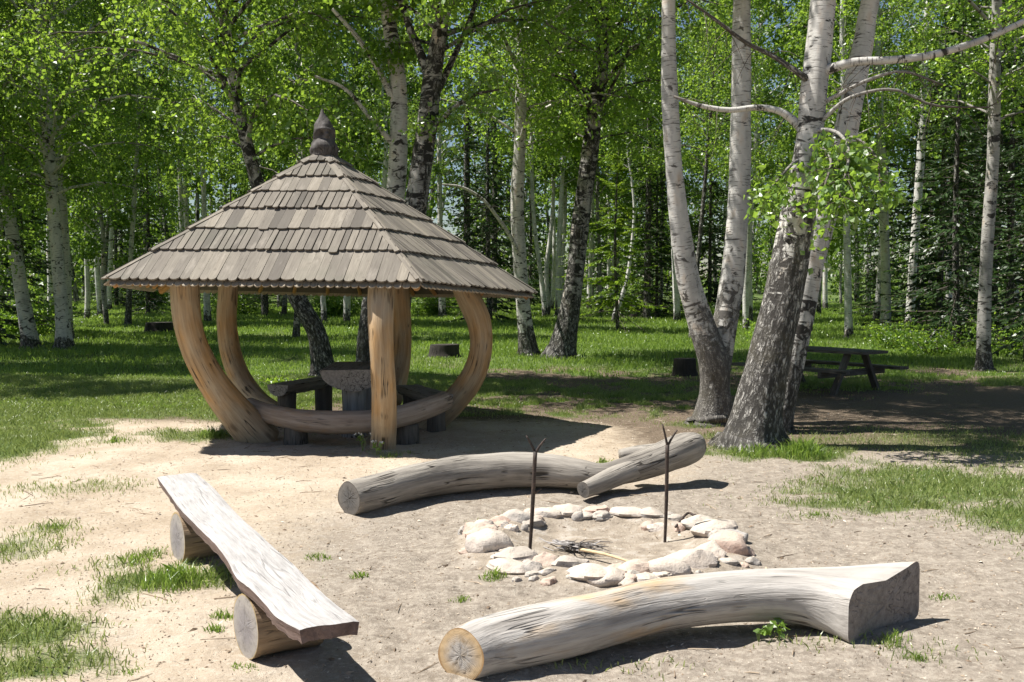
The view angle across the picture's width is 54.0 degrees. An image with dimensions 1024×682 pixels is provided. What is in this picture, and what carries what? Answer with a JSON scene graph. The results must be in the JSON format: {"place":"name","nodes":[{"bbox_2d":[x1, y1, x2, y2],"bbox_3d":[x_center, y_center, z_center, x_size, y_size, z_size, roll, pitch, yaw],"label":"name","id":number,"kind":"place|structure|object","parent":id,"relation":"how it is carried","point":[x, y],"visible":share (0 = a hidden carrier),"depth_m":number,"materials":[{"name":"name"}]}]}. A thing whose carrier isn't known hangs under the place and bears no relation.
{"place":"outdoors","nodes":[
{"label":"outdoors","id":0,"kind":"place"},
{"bbox_2d":[0,277,1023,681],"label":"ground","id":1,"kind":"structure","parent":0,"point":[1000,409],"depth_m":6.94,"materials":[{"name":"sand"}]},
{"bbox_2d":[0,0,58,291],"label":"birch tree","id":2,"kind":"object","parent":1,"relation":"on","point":[12,175],"visible":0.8,"depth_m":21.76,"materials":[{"name":"green plant"}]},
{"bbox_2d":[0,286,81,336],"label":"shrub","id":3,"kind":"object","parent":1,"relation":"on","point":[13,329],"visible":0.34,"depth_m":29.73,"materials":[{"name":"green plant"}]},
{"bbox_2d":[0,19,83,346],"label":"spruce tree","id":4,"kind":"object","parent":1,"relation":"on","point":[9,321],"visible":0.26,"depth_m":27.22,"materials":[{"name":"plant"}]},
{"bbox_2d":[4,56,95,329],"bbox_3d":[-15.575,-4.664,31.805,4.262,10.259,4.474,0,3,0],"label":"spruce tree","id":5,"kind":"object","parent":1,"relation":"on","point":[39,266],"visible":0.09,"depth_m":32.03,"materials":[{"name":"plant"}]},
{"bbox_2d":[0,0,108,327],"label":"birch tree","id":6,"kind":"object","parent":1,"relation":"on","point":[37,229],"visible":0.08,"depth_m":30.84,"materials":[{"name":"green plant"}]},
{"bbox_2d":[7,0,128,320],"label":"birch tree","id":7,"kind":"object","parent":1,"relation":"on","point":[49,279],"visible":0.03,"depth_m":37.88,"materials":[{"name":"green plant"}]},
{"bbox_2d":[0,0,163,348],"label":"birch tree","id":8,"kind":"object","parent":1,"relation":"on","point":[29,336],"visible":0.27,"depth_m":25.79,"materials":[{"name":"green plant"}]},
{"bbox_2d":[27,7,146,318],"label":"birch tree","id":9,"kind":"object","parent":1,"relation":"on","point":[87,288],"visible":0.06,"depth_m":41.03,"materials":[{"name":"green plant"}]},
{"bbox_2d":[0,0,178,339],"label":"birch tree","id":10,"kind":"object","parent":1,"relation":"on","point":[64,221],"visible":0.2,"depth_m":28.83,"materials":[{"name":"green plant"}]},
{"bbox_2d":[38,0,171,314],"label":"birch tree","id":11,"kind":"object","parent":1,"relation":"on","point":[98,289],"visible":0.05,"depth_m":43.54,"materials":[{"name":"green plant"}]},
{"bbox_2d":[39,0,178,324],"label":"birch tree","id":12,"kind":"object","parent":1,"relation":"on","point":[86,245],"visible":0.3,"depth_m":36.67,"materials":[{"name":"green plant"}]},
{"bbox_2d":[73,157,150,308],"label":"spruce tree","id":13,"kind":"object","parent":1,"relation":"on","point":[116,289],"visible":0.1,"depth_m":54.74,"materials":[{"name":"plant"}]},
{"bbox_2d":[0,0,226,349],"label":"birch tree","id":14,"kind":"object","parent":1,"relation":"on","point":[64,338],"visible":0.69,"depth_m":25.16,"materials":[{"name":"green plant"}]},
{"bbox_2d":[85,19,167,310],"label":"birch tree","id":15,"kind":"object","parent":1,"relation":"on","point":[109,288],"visible":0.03,"depth_m":49.79,"materials":[{"name":"green plant"}]},
{"bbox_2d":[107,99,178,313],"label":"spruce tree","id":16,"kind":"object","parent":1,"relation":"on","point":[150,239],"visible":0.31,"depth_m":46.73,"materials":[{"name":"plant"}]},
{"bbox_2d":[73,0,218,324],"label":"birch tree","id":17,"kind":"object","parent":1,"relation":"on","point":[128,313],"visible":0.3,"depth_m":36.61,"materials":[{"name":"green plant"}]},
{"bbox_2d":[131,558,223,593],"bbox_3d":[-1.921,1.322,5.756,0.552,0.182,0.416,0,3,0],"label":"grass tuft","id":18,"kind":"object","parent":1,"relation":"on","point":[176,578],"visible":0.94,"depth_m":5.73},
{"bbox_2d":[129,24,235,229],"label":"birch tree","id":19,"kind":"object","parent":1,"relation":"on","point":[185,200],"visible":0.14,"depth_m":46.57,"materials":[{"name":"green plant"}]},
{"bbox_2d":[121,2,246,230],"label":"birch tree","id":20,"kind":"object","parent":1,"relation":"on","point":[180,191],"visible":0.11,"depth_m":45.61,"materials":[{"name":"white plant"}]},
{"bbox_2d":[150,0,260,320],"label":"birch tree","id":21,"kind":"object","parent":1,"relation":"on","point":[207,307],"visible":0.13,"depth_m":39.67,"materials":[{"name":"green plant"}]},
{"bbox_2d":[0,0,421,376],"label":"birch tree","id":22,"kind":"object","parent":1,"relation":"on","point":[222,47],"visible":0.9,"depth_m":17.75,"materials":[{"name":"green plant"}]},
{"bbox_2d":[157,473,358,659],"bbox_3d":[-1.577,1.235,5.654,0.383,0.379,3.686,-2,3,-28],"label":"plank bench","id":23,"kind":"object","parent":1,"relation":"on","point":[282,603],"visible":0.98,"depth_m":4.73,"materials":[{"name":"wood"}]},
{"bbox_2d":[219,0,345,315],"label":"birch tree","id":24,"kind":"object","parent":1,"relation":"on","point":[244,192],"visible":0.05,"depth_m":43.68,"materials":[{"name":"green plant"}]},
{"bbox_2d":[205,0,385,338],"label":"birch tree","id":25,"kind":"object","parent":1,"relation":"on","point":[289,57],"visible":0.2,"depth_m":29.57,"materials":[{"name":"green plant"}]},
{"bbox_2d":[267,376,331,427],"bbox_3d":[-2.587,0.780,12.611,0.306,0.591,1.189,1,3,22],"label":"log bench","id":26,"kind":"object","parent":1,"relation":"on","point":[284,392],"visible":0.73,"depth_m":12.38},
{"bbox_2d":[236,0,378,325],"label":"birch tree","id":27,"kind":"object","parent":1,"relation":"on","point":[283,50],"visible":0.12,"depth_m":35.26,"materials":[{"name":"green plant"}]},
{"bbox_2d":[241,0,375,322],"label":"birch tree","id":28,"kind":"object","parent":1,"relation":"on","point":[323,308],"visible":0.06,"depth_m":37.00,"materials":[{"name":"green plant"}]},
{"bbox_2d":[101,109,537,449],"bbox_3d":[-2.174,-0.733,12.200,4.984,4.038,4.797,0,3,0],"label":"gazebo","id":29,"kind":"object","parent":1,"relation":"on","point":[323,219],"visible":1,"depth_m":10.77,"materials":[{"name":"wood"}]},
{"bbox_2d":[307,295,361,316],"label":"shrub","id":30,"kind":"object","parent":1,"relation":"on","point":[335,307],"visible":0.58,"depth_m":43.56,"materials":[{"name":"green plant"}]},
{"bbox_2d":[271,2,409,321],"bbox_3d":[-6.154,-7.182,37.409,4.987,13.316,5.196,-3,4,-44],"label":"birch tree","id":31,"kind":"object","parent":1,"relation":"on","point":[346,308],"visible":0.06,"depth_m":37.47,"materials":[{"name":"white plant"}]},
{"bbox_2d":[320,362,370,437],"bbox_3d":[-1.824,0.703,11.980,0.784,0.834,1.279,0,3,0],"label":"log table","id":32,"kind":"object","parent":1,"relation":"on","point":[351,381],"visible":0.45,"depth_m":11.41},
{"bbox_2d":[301,0,467,188],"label":"birch tree","id":33,"kind":"object","parent":1,"relation":"on","point":[412,89],"visible":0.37,"depth_m":35.00,"materials":[{"name":"green plant"}]},
{"bbox_2d":[283,0,523,361],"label":"birch tree","id":34,"kind":"object","parent":1,"relation":"on","point":[397,168],"visible":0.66,"depth_m":16.98,"materials":[{"name":"green plant"}]},
{"bbox_2d":[396,384,453,431],"bbox_3d":[-1.071,0.833,12.215,0.307,0.529,0.952,-2,4,-32],"label":"log bench","id":35,"kind":"object","parent":1,"relation":"on","point":[415,392],"visible":0.57,"depth_m":12.03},
{"bbox_2d":[381,6,483,316],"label":"birch tree","id":36,"kind":"object","parent":1,"relation":"on","point":[439,165],"visible":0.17,"depth_m":43.58,"materials":[{"name":"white plant"}]},
{"bbox_2d":[411,297,460,315],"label":"shrub","id":37,"kind":"object","parent":1,"relation":"on","point":[431,309],"visible":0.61,"depth_m":45.35,"materials":[{"name":"green plant"}]},
{"bbox_2d":[416,2,508,318],"bbox_3d":[-1.876,-8.092,39.480,3.935,15.348,3.951,0,3,0],"label":"spruce tree","id":38,"kind":"object","parent":1,"relation":"on","point":[466,159],"visible":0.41,"depth_m":39.55,"materials":[{"name":"plant"}]},
{"bbox_2d":[291,0,651,306],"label":"birch tree","id":39,"kind":"object","parent":1,"relation":"on","point":[427,127],"visible":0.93,"depth_m":16.00,"materials":[{"name":"green plant"}]},
{"bbox_2d":[426,48,547,322],"bbox_3d":[-0.929,-5.579,38.775,4.711,11.339,4.945,0,3,9],"label":"spruce tree","id":40,"kind":"object","parent":1,"relation":"on","point":[489,245],"visible":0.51,"depth_m":38.67,"materials":[{"name":"plant"}]},
{"bbox_2d":[465,528,513,552],"bbox_3d":[-0.142,1.295,6.379,0.314,0.206,0.266,0,3,0],"label":"stone","id":41,"kind":"object","parent":1,"relation":"on","point":[485,540],"visible":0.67,"depth_m":6.30,"materials":[{"name":"stone"}]},
{"bbox_2d":[471,24,512,312],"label":"spruce tree","id":42,"kind":"object","parent":1,"relation":"on","point":[494,233],"visible":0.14,"depth_m":45.65,"materials":[{"name":"plant"}]},
{"bbox_2d":[486,558,525,574],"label":"stone","id":43,"kind":"object","parent":1,"relation":"on","point":[508,566],"visible":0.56,"depth_m":5.93,"materials":[{"name":"stone"}]},
{"bbox_2d":[0,300,1023,409],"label":"meadow grass","id":44,"kind":"structure","parent":1,"relation":"on","point":[93,329],"depth_m":25.42,"materials":[{"name":"plant"}]},
{"bbox_2d":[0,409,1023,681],"bbox_3d":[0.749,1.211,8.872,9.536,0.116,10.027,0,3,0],"label":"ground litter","id":45,"kind":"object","parent":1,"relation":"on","point":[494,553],"visible":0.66,"depth_m":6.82,"materials":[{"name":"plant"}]},
{"bbox_2d":[4,0,1023,302],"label":"wood","id":46,"kind":"object","parent":1,"relation":"on","point":[78,270],"visible":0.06,"depth_m":71.58,"materials":[{"name":"plant"}]},
{"bbox_2d":[490,546,537,560],"bbox_3d":[0.015,1.334,6.220,0.321,0.123,0.239,-2,4,-29],"label":"stone","id":47,"kind":"object","parent":1,"relation":"on","point":[521,553],"visible":0.55,"depth_m":6.16,"materials":[{"name":"grey stone"}]},
{"bbox_2d":[338,432,705,514],"bbox_3d":[0.153,1.040,8.245,3.210,0.444,0.797,-1,3,-18],"label":"seat log","id":48,"kind":"object","parent":1,"relation":"on","point":[467,473],"visible":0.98,"depth_m":8.22,"materials":[{"name":"wood"}]},
{"bbox_2d":[483,0,572,316],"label":"birch tree","id":49,"kind":"object","parent":1,"relation":"on","point":[540,272],"visible":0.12,"depth_m":43.76,"materials":[{"name":"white plant"}]},
{"bbox_2d":[371,0,687,356],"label":"birch tree","id":50,"kind":"object","parent":1,"relation":"on","point":[527,342],"visible":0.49,"depth_m":23.11,"materials":[{"name":"green plant"}]},
{"bbox_2d":[498,138,565,303],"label":"spruce tree","id":51,"kind":"object","parent":1,"relation":"on","point":[530,273],"visible":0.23,"depth_m":57.73,"materials":[{"name":"plant"}]},
{"bbox_2d":[526,436,545,549],"bbox_3d":[0.153,1.009,6.414,0.131,0.819,0.027,0,3,0],"label":"forked rod","id":52,"kind":"object","parent":1,"relation":"on","point":[533,488],"visible":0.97,"depth_m":6.40,"materials":[{"name":"wood"}]},
{"bbox_2d":[481,30,608,315],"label":"birch tree","id":53,"kind":"object","parent":1,"relation":"on","point":[547,259],"visible":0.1,"depth_m":44.74,"materials":[{"name":"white plant"}]},
{"bbox_2d":[502,4,608,309],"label":"birch tree","id":54,"kind":"object","parent":1,"relation":"on","point":[543,200],"visible":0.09,"depth_m":50.85,"materials":[{"name":"green plant"}]},
{"bbox_2d":[509,2,614,299],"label":"birch tree","id":55,"kind":"object","parent":1,"relation":"on","point":[564,227],"visible":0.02,"depth_m":45.72,"materials":[{"name":"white plant"}]},
{"bbox_2d":[510,0,620,316],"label":"birch tree","id":56,"kind":"object","parent":1,"relation":"on","point":[558,253],"visible":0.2,"depth_m":43.68,"materials":[{"name":"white plant"}]},
{"bbox_2d":[539,537,608,551],"bbox_3d":[0.417,1.330,6.536,0.480,0.067,0.266,0,3,0],"label":"twig heap","id":57,"kind":"object","parent":1,"relation":"on","point":[569,545],"visible":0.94,"depth_m":6.53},
{"bbox_2d":[567,563,606,580],"bbox_3d":[0.443,1.351,5.801,0.260,0.119,0.226,0,3,0],"label":"stone","id":58,"kind":"object","parent":1,"relation":"on","point":[583,572],"visible":0.6,"depth_m":5.75,"materials":[{"name":"stone"}]},
{"bbox_2d":[554,0,657,312],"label":"birch tree","id":59,"kind":"object","parent":1,"relation":"on","point":[599,232],"visible":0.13,"depth_m":45.28,"materials":[{"name":"green plant"}]},
{"bbox_2d":[586,566,625,586],"bbox_3d":[0.536,1.357,5.768,0.242,0.113,0.191,0,3,0],"label":"stone","id":60,"kind":"object","parent":1,"relation":"on","point":[614,576],"visible":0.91,"depth_m":5.69,"materials":[{"name":"stone"}]},
{"bbox_2d":[459,0,753,358],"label":"birch tree","id":61,"kind":"object","parent":1,"relation":"on","point":[563,341],"visible":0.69,"depth_m":22.83,"materials":[{"name":"green plant"}]},
{"bbox_2d":[579,152,676,332],"bbox_3d":[3.681,-2.994,32.940,4.073,6.586,3.263,3,4,42],"label":"spruce tree","id":62,"kind":"object","parent":1,"relation":"on","point":[615,286],"visible":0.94,"depth_m":32.80,"materials":[{"name":"plant"}]},
{"bbox_2d":[574,0,684,319],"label":"birch tree","id":63,"kind":"object","parent":1,"relation":"on","point":[640,169],"visible":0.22,"depth_m":39.72,"materials":[{"name":"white plant"}]},
{"bbox_2d":[603,1,681,319],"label":"spruce tree","id":64,"kind":"object","parent":1,"relation":"on","point":[649,245],"visible":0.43,"depth_m":41.72,"materials":[{"name":"plant"}]},
{"bbox_2d":[619,142,682,317],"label":"spruce tree","id":65,"kind":"object","parent":1,"relation":"on","point":[662,244],"visible":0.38,"depth_m":42.71,"materials":[{"name":"plant"}]},
{"bbox_2d":[610,38,712,309],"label":"birch tree","id":66,"kind":"object","parent":1,"relation":"on","point":[642,237],"visible":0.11,"depth_m":45.92,"materials":[{"name":"green plant"}]},
{"bbox_2d":[598,0,730,321],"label":"birch tree","id":67,"kind":"object","parent":1,"relation":"on","point":[676,305],"visible":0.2,"depth_m":39.76,"materials":[{"name":"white plant"}]},
{"bbox_2d":[648,557,691,575],"bbox_3d":[0.905,1.339,5.887,0.283,0.142,0.188,0,3,0],"label":"stone","id":68,"kind":"object","parent":1,"relation":"on","point":[674,567],"visible":0.49,"depth_m":5.82,"materials":[{"name":"stone"}]},
{"bbox_2d":[593,0,760,427],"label":"birch tree","id":69,"kind":"object","parent":1,"relation":"on","point":[713,338],"visible":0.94,"depth_m":12.25,"materials":[{"name":"grey plant"}]},
{"bbox_2d":[438,562,919,679],"bbox_3d":[0.878,1.294,4.803,2.528,0.304,0.484,-1,3,-15],"label":"seat log","id":70,"kind":"object","parent":1,"relation":"on","point":[847,603],"visible":0.99,"depth_m":4.78,"materials":[{"name":"wood"}]},
{"bbox_2d":[663,548,717,568],"bbox_3d":[1.069,1.330,6.035,0.353,0.178,0.240,0,3,0],"label":"stone","id":71,"kind":"object","parent":1,"relation":"on","point":[697,558],"visible":0.56,"depth_m":5.96,"materials":[{"name":"stone"}]},
{"bbox_2d":[642,0,769,338],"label":"birch tree","id":72,"kind":"object","parent":1,"relation":"on","point":[708,127],"visible":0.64,"depth_m":29.68,"materials":[{"name":"green plant"}]},
{"bbox_2d":[658,121,754,311],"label":"spruce tree","id":73,"kind":"object","parent":1,"relation":"on","point":[709,284],"visible":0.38,"depth_m":43.77,"materials":[{"name":"plant"}]},
{"bbox_2d":[690,519,737,536],"bbox_3d":[1.361,1.283,6.762,0.337,0.174,0.236,0,3,0],"label":"stone","id":74,"kind":"object","parent":1,"relation":"on","point":[704,528],"visible":0.52,"depth_m":6.71,"materials":[{"name":"stone"}]},
{"bbox_2d":[676,0,767,299],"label":"birch tree","id":75,"kind":"object","parent":1,"relation":"on","point":[719,198],"visible":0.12,"depth_m":53.57,"materials":[{"name":"green plant"}]},
{"bbox_2d":[706,530,747,555],"bbox_3d":[1.361,1.313,6.387,0.253,0.222,0.236,0,3,0],"label":"stone","id":76,"kind":"object","parent":1,"relation":"on","point":[727,541],"visible":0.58,"depth_m":6.31,"materials":[{"name":"beige stone"}]},
{"bbox_2d":[696,140,767,310],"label":"spruce tree","id":77,"kind":"object","parent":1,"relation":"on","point":[723,226],"visible":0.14,"depth_m":49.81,"materials":[{"name":"plant"}]},
{"bbox_2d":[681,0,783,242],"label":"birch tree","id":78,"kind":"object","parent":1,"relation":"on","point":[772,150],"visible":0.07,"depth_m":56.47,"materials":[{"name":"green plant"}]},
{"bbox_2d":[677,0,805,330],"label":"birch tree","id":79,"kind":"object","parent":1,"relation":"on","point":[756,70],"visible":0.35,"depth_m":33.23,"materials":[{"name":"green plant"}]},
{"bbox_2d":[676,0,856,320],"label":"birch tree","id":80,"kind":"object","parent":1,"relation":"on","point":[787,87],"visible":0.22,"depth_m":38.56,"materials":[{"name":"green plant"}]},
{"bbox_2d":[769,433,835,460],"bbox_3d":[2.891,1.036,10.023,0.734,0.280,0.603,0,3,0],"label":"grass tuft","id":81,"kind":"object","parent":1,"relation":"on","point":[800,447],"visible":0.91,"depth_m":9.95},
{"bbox_2d":[727,0,892,329],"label":"birch tree","id":82,"kind":"object","parent":1,"relation":"on","point":[783,40],"visible":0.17,"depth_m":32.29,"materials":[{"name":"green plant"}]},
{"bbox_2d":[732,346,908,394],"bbox_3d":[5.018,0.487,16.500,1.720,0.751,2.231,-2,4,-37],"label":"picnic table","id":83,"kind":"object","parent":1,"relation":"on","point":[870,370],"visible":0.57,"depth_m":16.03,"materials":[{"name":"wood"}]},
{"bbox_2d":[761,1,890,312],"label":"birch tree","id":84,"kind":"object","parent":1,"relation":"on","point":[818,307],"visible":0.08,"depth_m":45.94,"materials":[{"name":"green plant"}]},
{"bbox_2d":[766,0,902,434],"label":"birch tree","id":85,"kind":"object","parent":1,"relation":"on","point":[863,40],"visible":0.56,"depth_m":11.66,"materials":[{"name":"grey plant"}]},
{"bbox_2d":[673,0,1023,453],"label":"birch tree","id":86,"kind":"object","parent":1,"relation":"on","point":[756,415],"visible":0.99,"depth_m":10.41,"materials":[{"name":"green plant"}]},
{"bbox_2d":[769,0,928,337],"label":"birch tree","id":87,"kind":"object","parent":1,"relation":"on","point":[848,318],"visible":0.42,"depth_m":29.72,"materials":[{"name":"green plant"}]},
{"bbox_2d":[828,142,878,303],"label":"birch tree","id":88,"kind":"object","parent":1,"relation":"on","point":[834,265],"visible":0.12,"depth_m":60.34,"materials":[{"name":"green plant"}]},
{"bbox_2d":[826,95,910,317],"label":"spruce tree","id":89,"kind":"object","parent":1,"relation":"on","point":[872,285],"visible":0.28,"depth_m":43.81,"materials":[{"name":"plant"}]},
{"bbox_2d":[795,0,952,319],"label":"birch tree","id":90,"kind":"object","parent":1,"relation":"on","point":[878,286],"visible":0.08,"depth_m":38.95,"materials":[{"name":"green plant"}]},
{"bbox_2d":[829,0,956,330],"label":"birch tree","id":91,"kind":"object","parent":1,"relation":"on","point":[884,217],"visible":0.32,"depth_m":32.67,"materials":[{"name":"green plant"}]},
{"bbox_2d":[856,312,929,348],"bbox_3d":[9.952,-0.237,26.109,1.640,1.018,1.607,2,4,38],"label":"shrub","id":92,"kind":"object","parent":1,"relation":"on","point":[883,334],"visible":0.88,"depth_m":26.05,"materials":[{"name":"green plant"}]},
{"bbox_2d":[852,39,966,321],"bbox_3d":[15.274,-5.740,37.808,5.180,11.878,4.935,-1,3,-22],"label":"spruce tree","id":93,"kind":"object","parent":1,"relation":"on","point":[897,272],"visible":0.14,"depth_m":37.81,"materials":[{"name":"plant"}]},
{"bbox_2d":[855,0,1005,331],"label":"spruce tree","id":94,"kind":"object","parent":1,"relation":"on","point":[937,256],"visible":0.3,"depth_m":31.77,"materials":[{"name":"plant"}]},
{"bbox_2d":[888,310,975,355],"bbox_3d":[9.976,-0.153,24.014,2.031,1.143,1.760,0,3,0],"label":"shrub","id":95,"kind":"object","parent":1,"relation":"on","point":[942,349],"visible":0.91,"depth_m":23.88,"materials":[{"name":"green plant"}]},
{"bbox_2d":[862,0,1007,326],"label":"birch tree","id":96,"kind":"object","parent":1,"relation":"on","point":[919,192],"visible":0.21,"depth_m":35.64,"materials":[{"name":"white plant"}]},
{"bbox_2d":[858,0,1023,349],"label":"spruce tree","id":97,"kind":"object","parent":1,"relation":"on","point":[954,288],"visible":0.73,"depth_m":25.78,"materials":[{"name":"plant"}]},
{"bbox_2d":[877,0,1023,247],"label":"birch tree","id":98,"kind":"object","parent":1,"relation":"on","point":[974,101],"visible":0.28,"depth_m":30.02,"materials":[{"name":"green plant"}]},
{"bbox_2d":[883,0,1023,370],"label":"birch tree","id":99,"kind":"object","parent":1,"relation":"on","point":[994,112],"visible":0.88,"depth_m":20.34,"materials":[{"name":"green plant"}]},
{"bbox_2d":[888,0,1023,322],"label":"birch tree","id":100,"kind":"object","parent":1,"relation":"on","point":[936,202],"visible":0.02,"depth_m":38.71,"materials":[{"name":"green plant"}]},
{"bbox_2d":[896,0,1019,314],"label":"birch tree","id":101,"kind":"object","parent":1,"relation":"on","point":[948,273],"visible":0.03,"depth_m":39.69,"materials":[{"name":"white plant"}]},
{"bbox_2d":[911,0,1023,337],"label":"spruce tree","id":102,"kind":"object","parent":1,"relation":"on","point":[975,164],"visible":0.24,"depth_m":28.86,"materials":[{"name":"plant"}]},
{"bbox_2d":[915,0,1023,344],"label":"spruce tree","id":103,"kind":"object","parent":1,"relation":"on","point":[1004,200],"visible":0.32,"depth_m":25.85,"materials":[{"name":"plant"}]},
{"bbox_2d":[950,39,1023,363],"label":"spruce tree","id":104,"kind":"object","parent":1,"relation":"on","point":[1008,315],"visible":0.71,"depth_m":22.55,"materials":[{"name":"plant"}]},
{"bbox_2d":[0,372,1023,681],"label":"short grass","id":105,"kind":"structure","parent":0,"point":[16,412],"depth_m":10.19,"materials":[{"name":"plant"}]},
{"bbox_2d":[3,400,1023,681],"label":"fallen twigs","id":106,"kind":"object","parent":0,"point":[467,502],"visible":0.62,"depth_m":7.73,"materials":[{"name":"brown wood"}]},
{"bbox_2d":[5,0,1022,276],"label":"sky","id":107,"kind":"structure","parent":0,"point":[450,144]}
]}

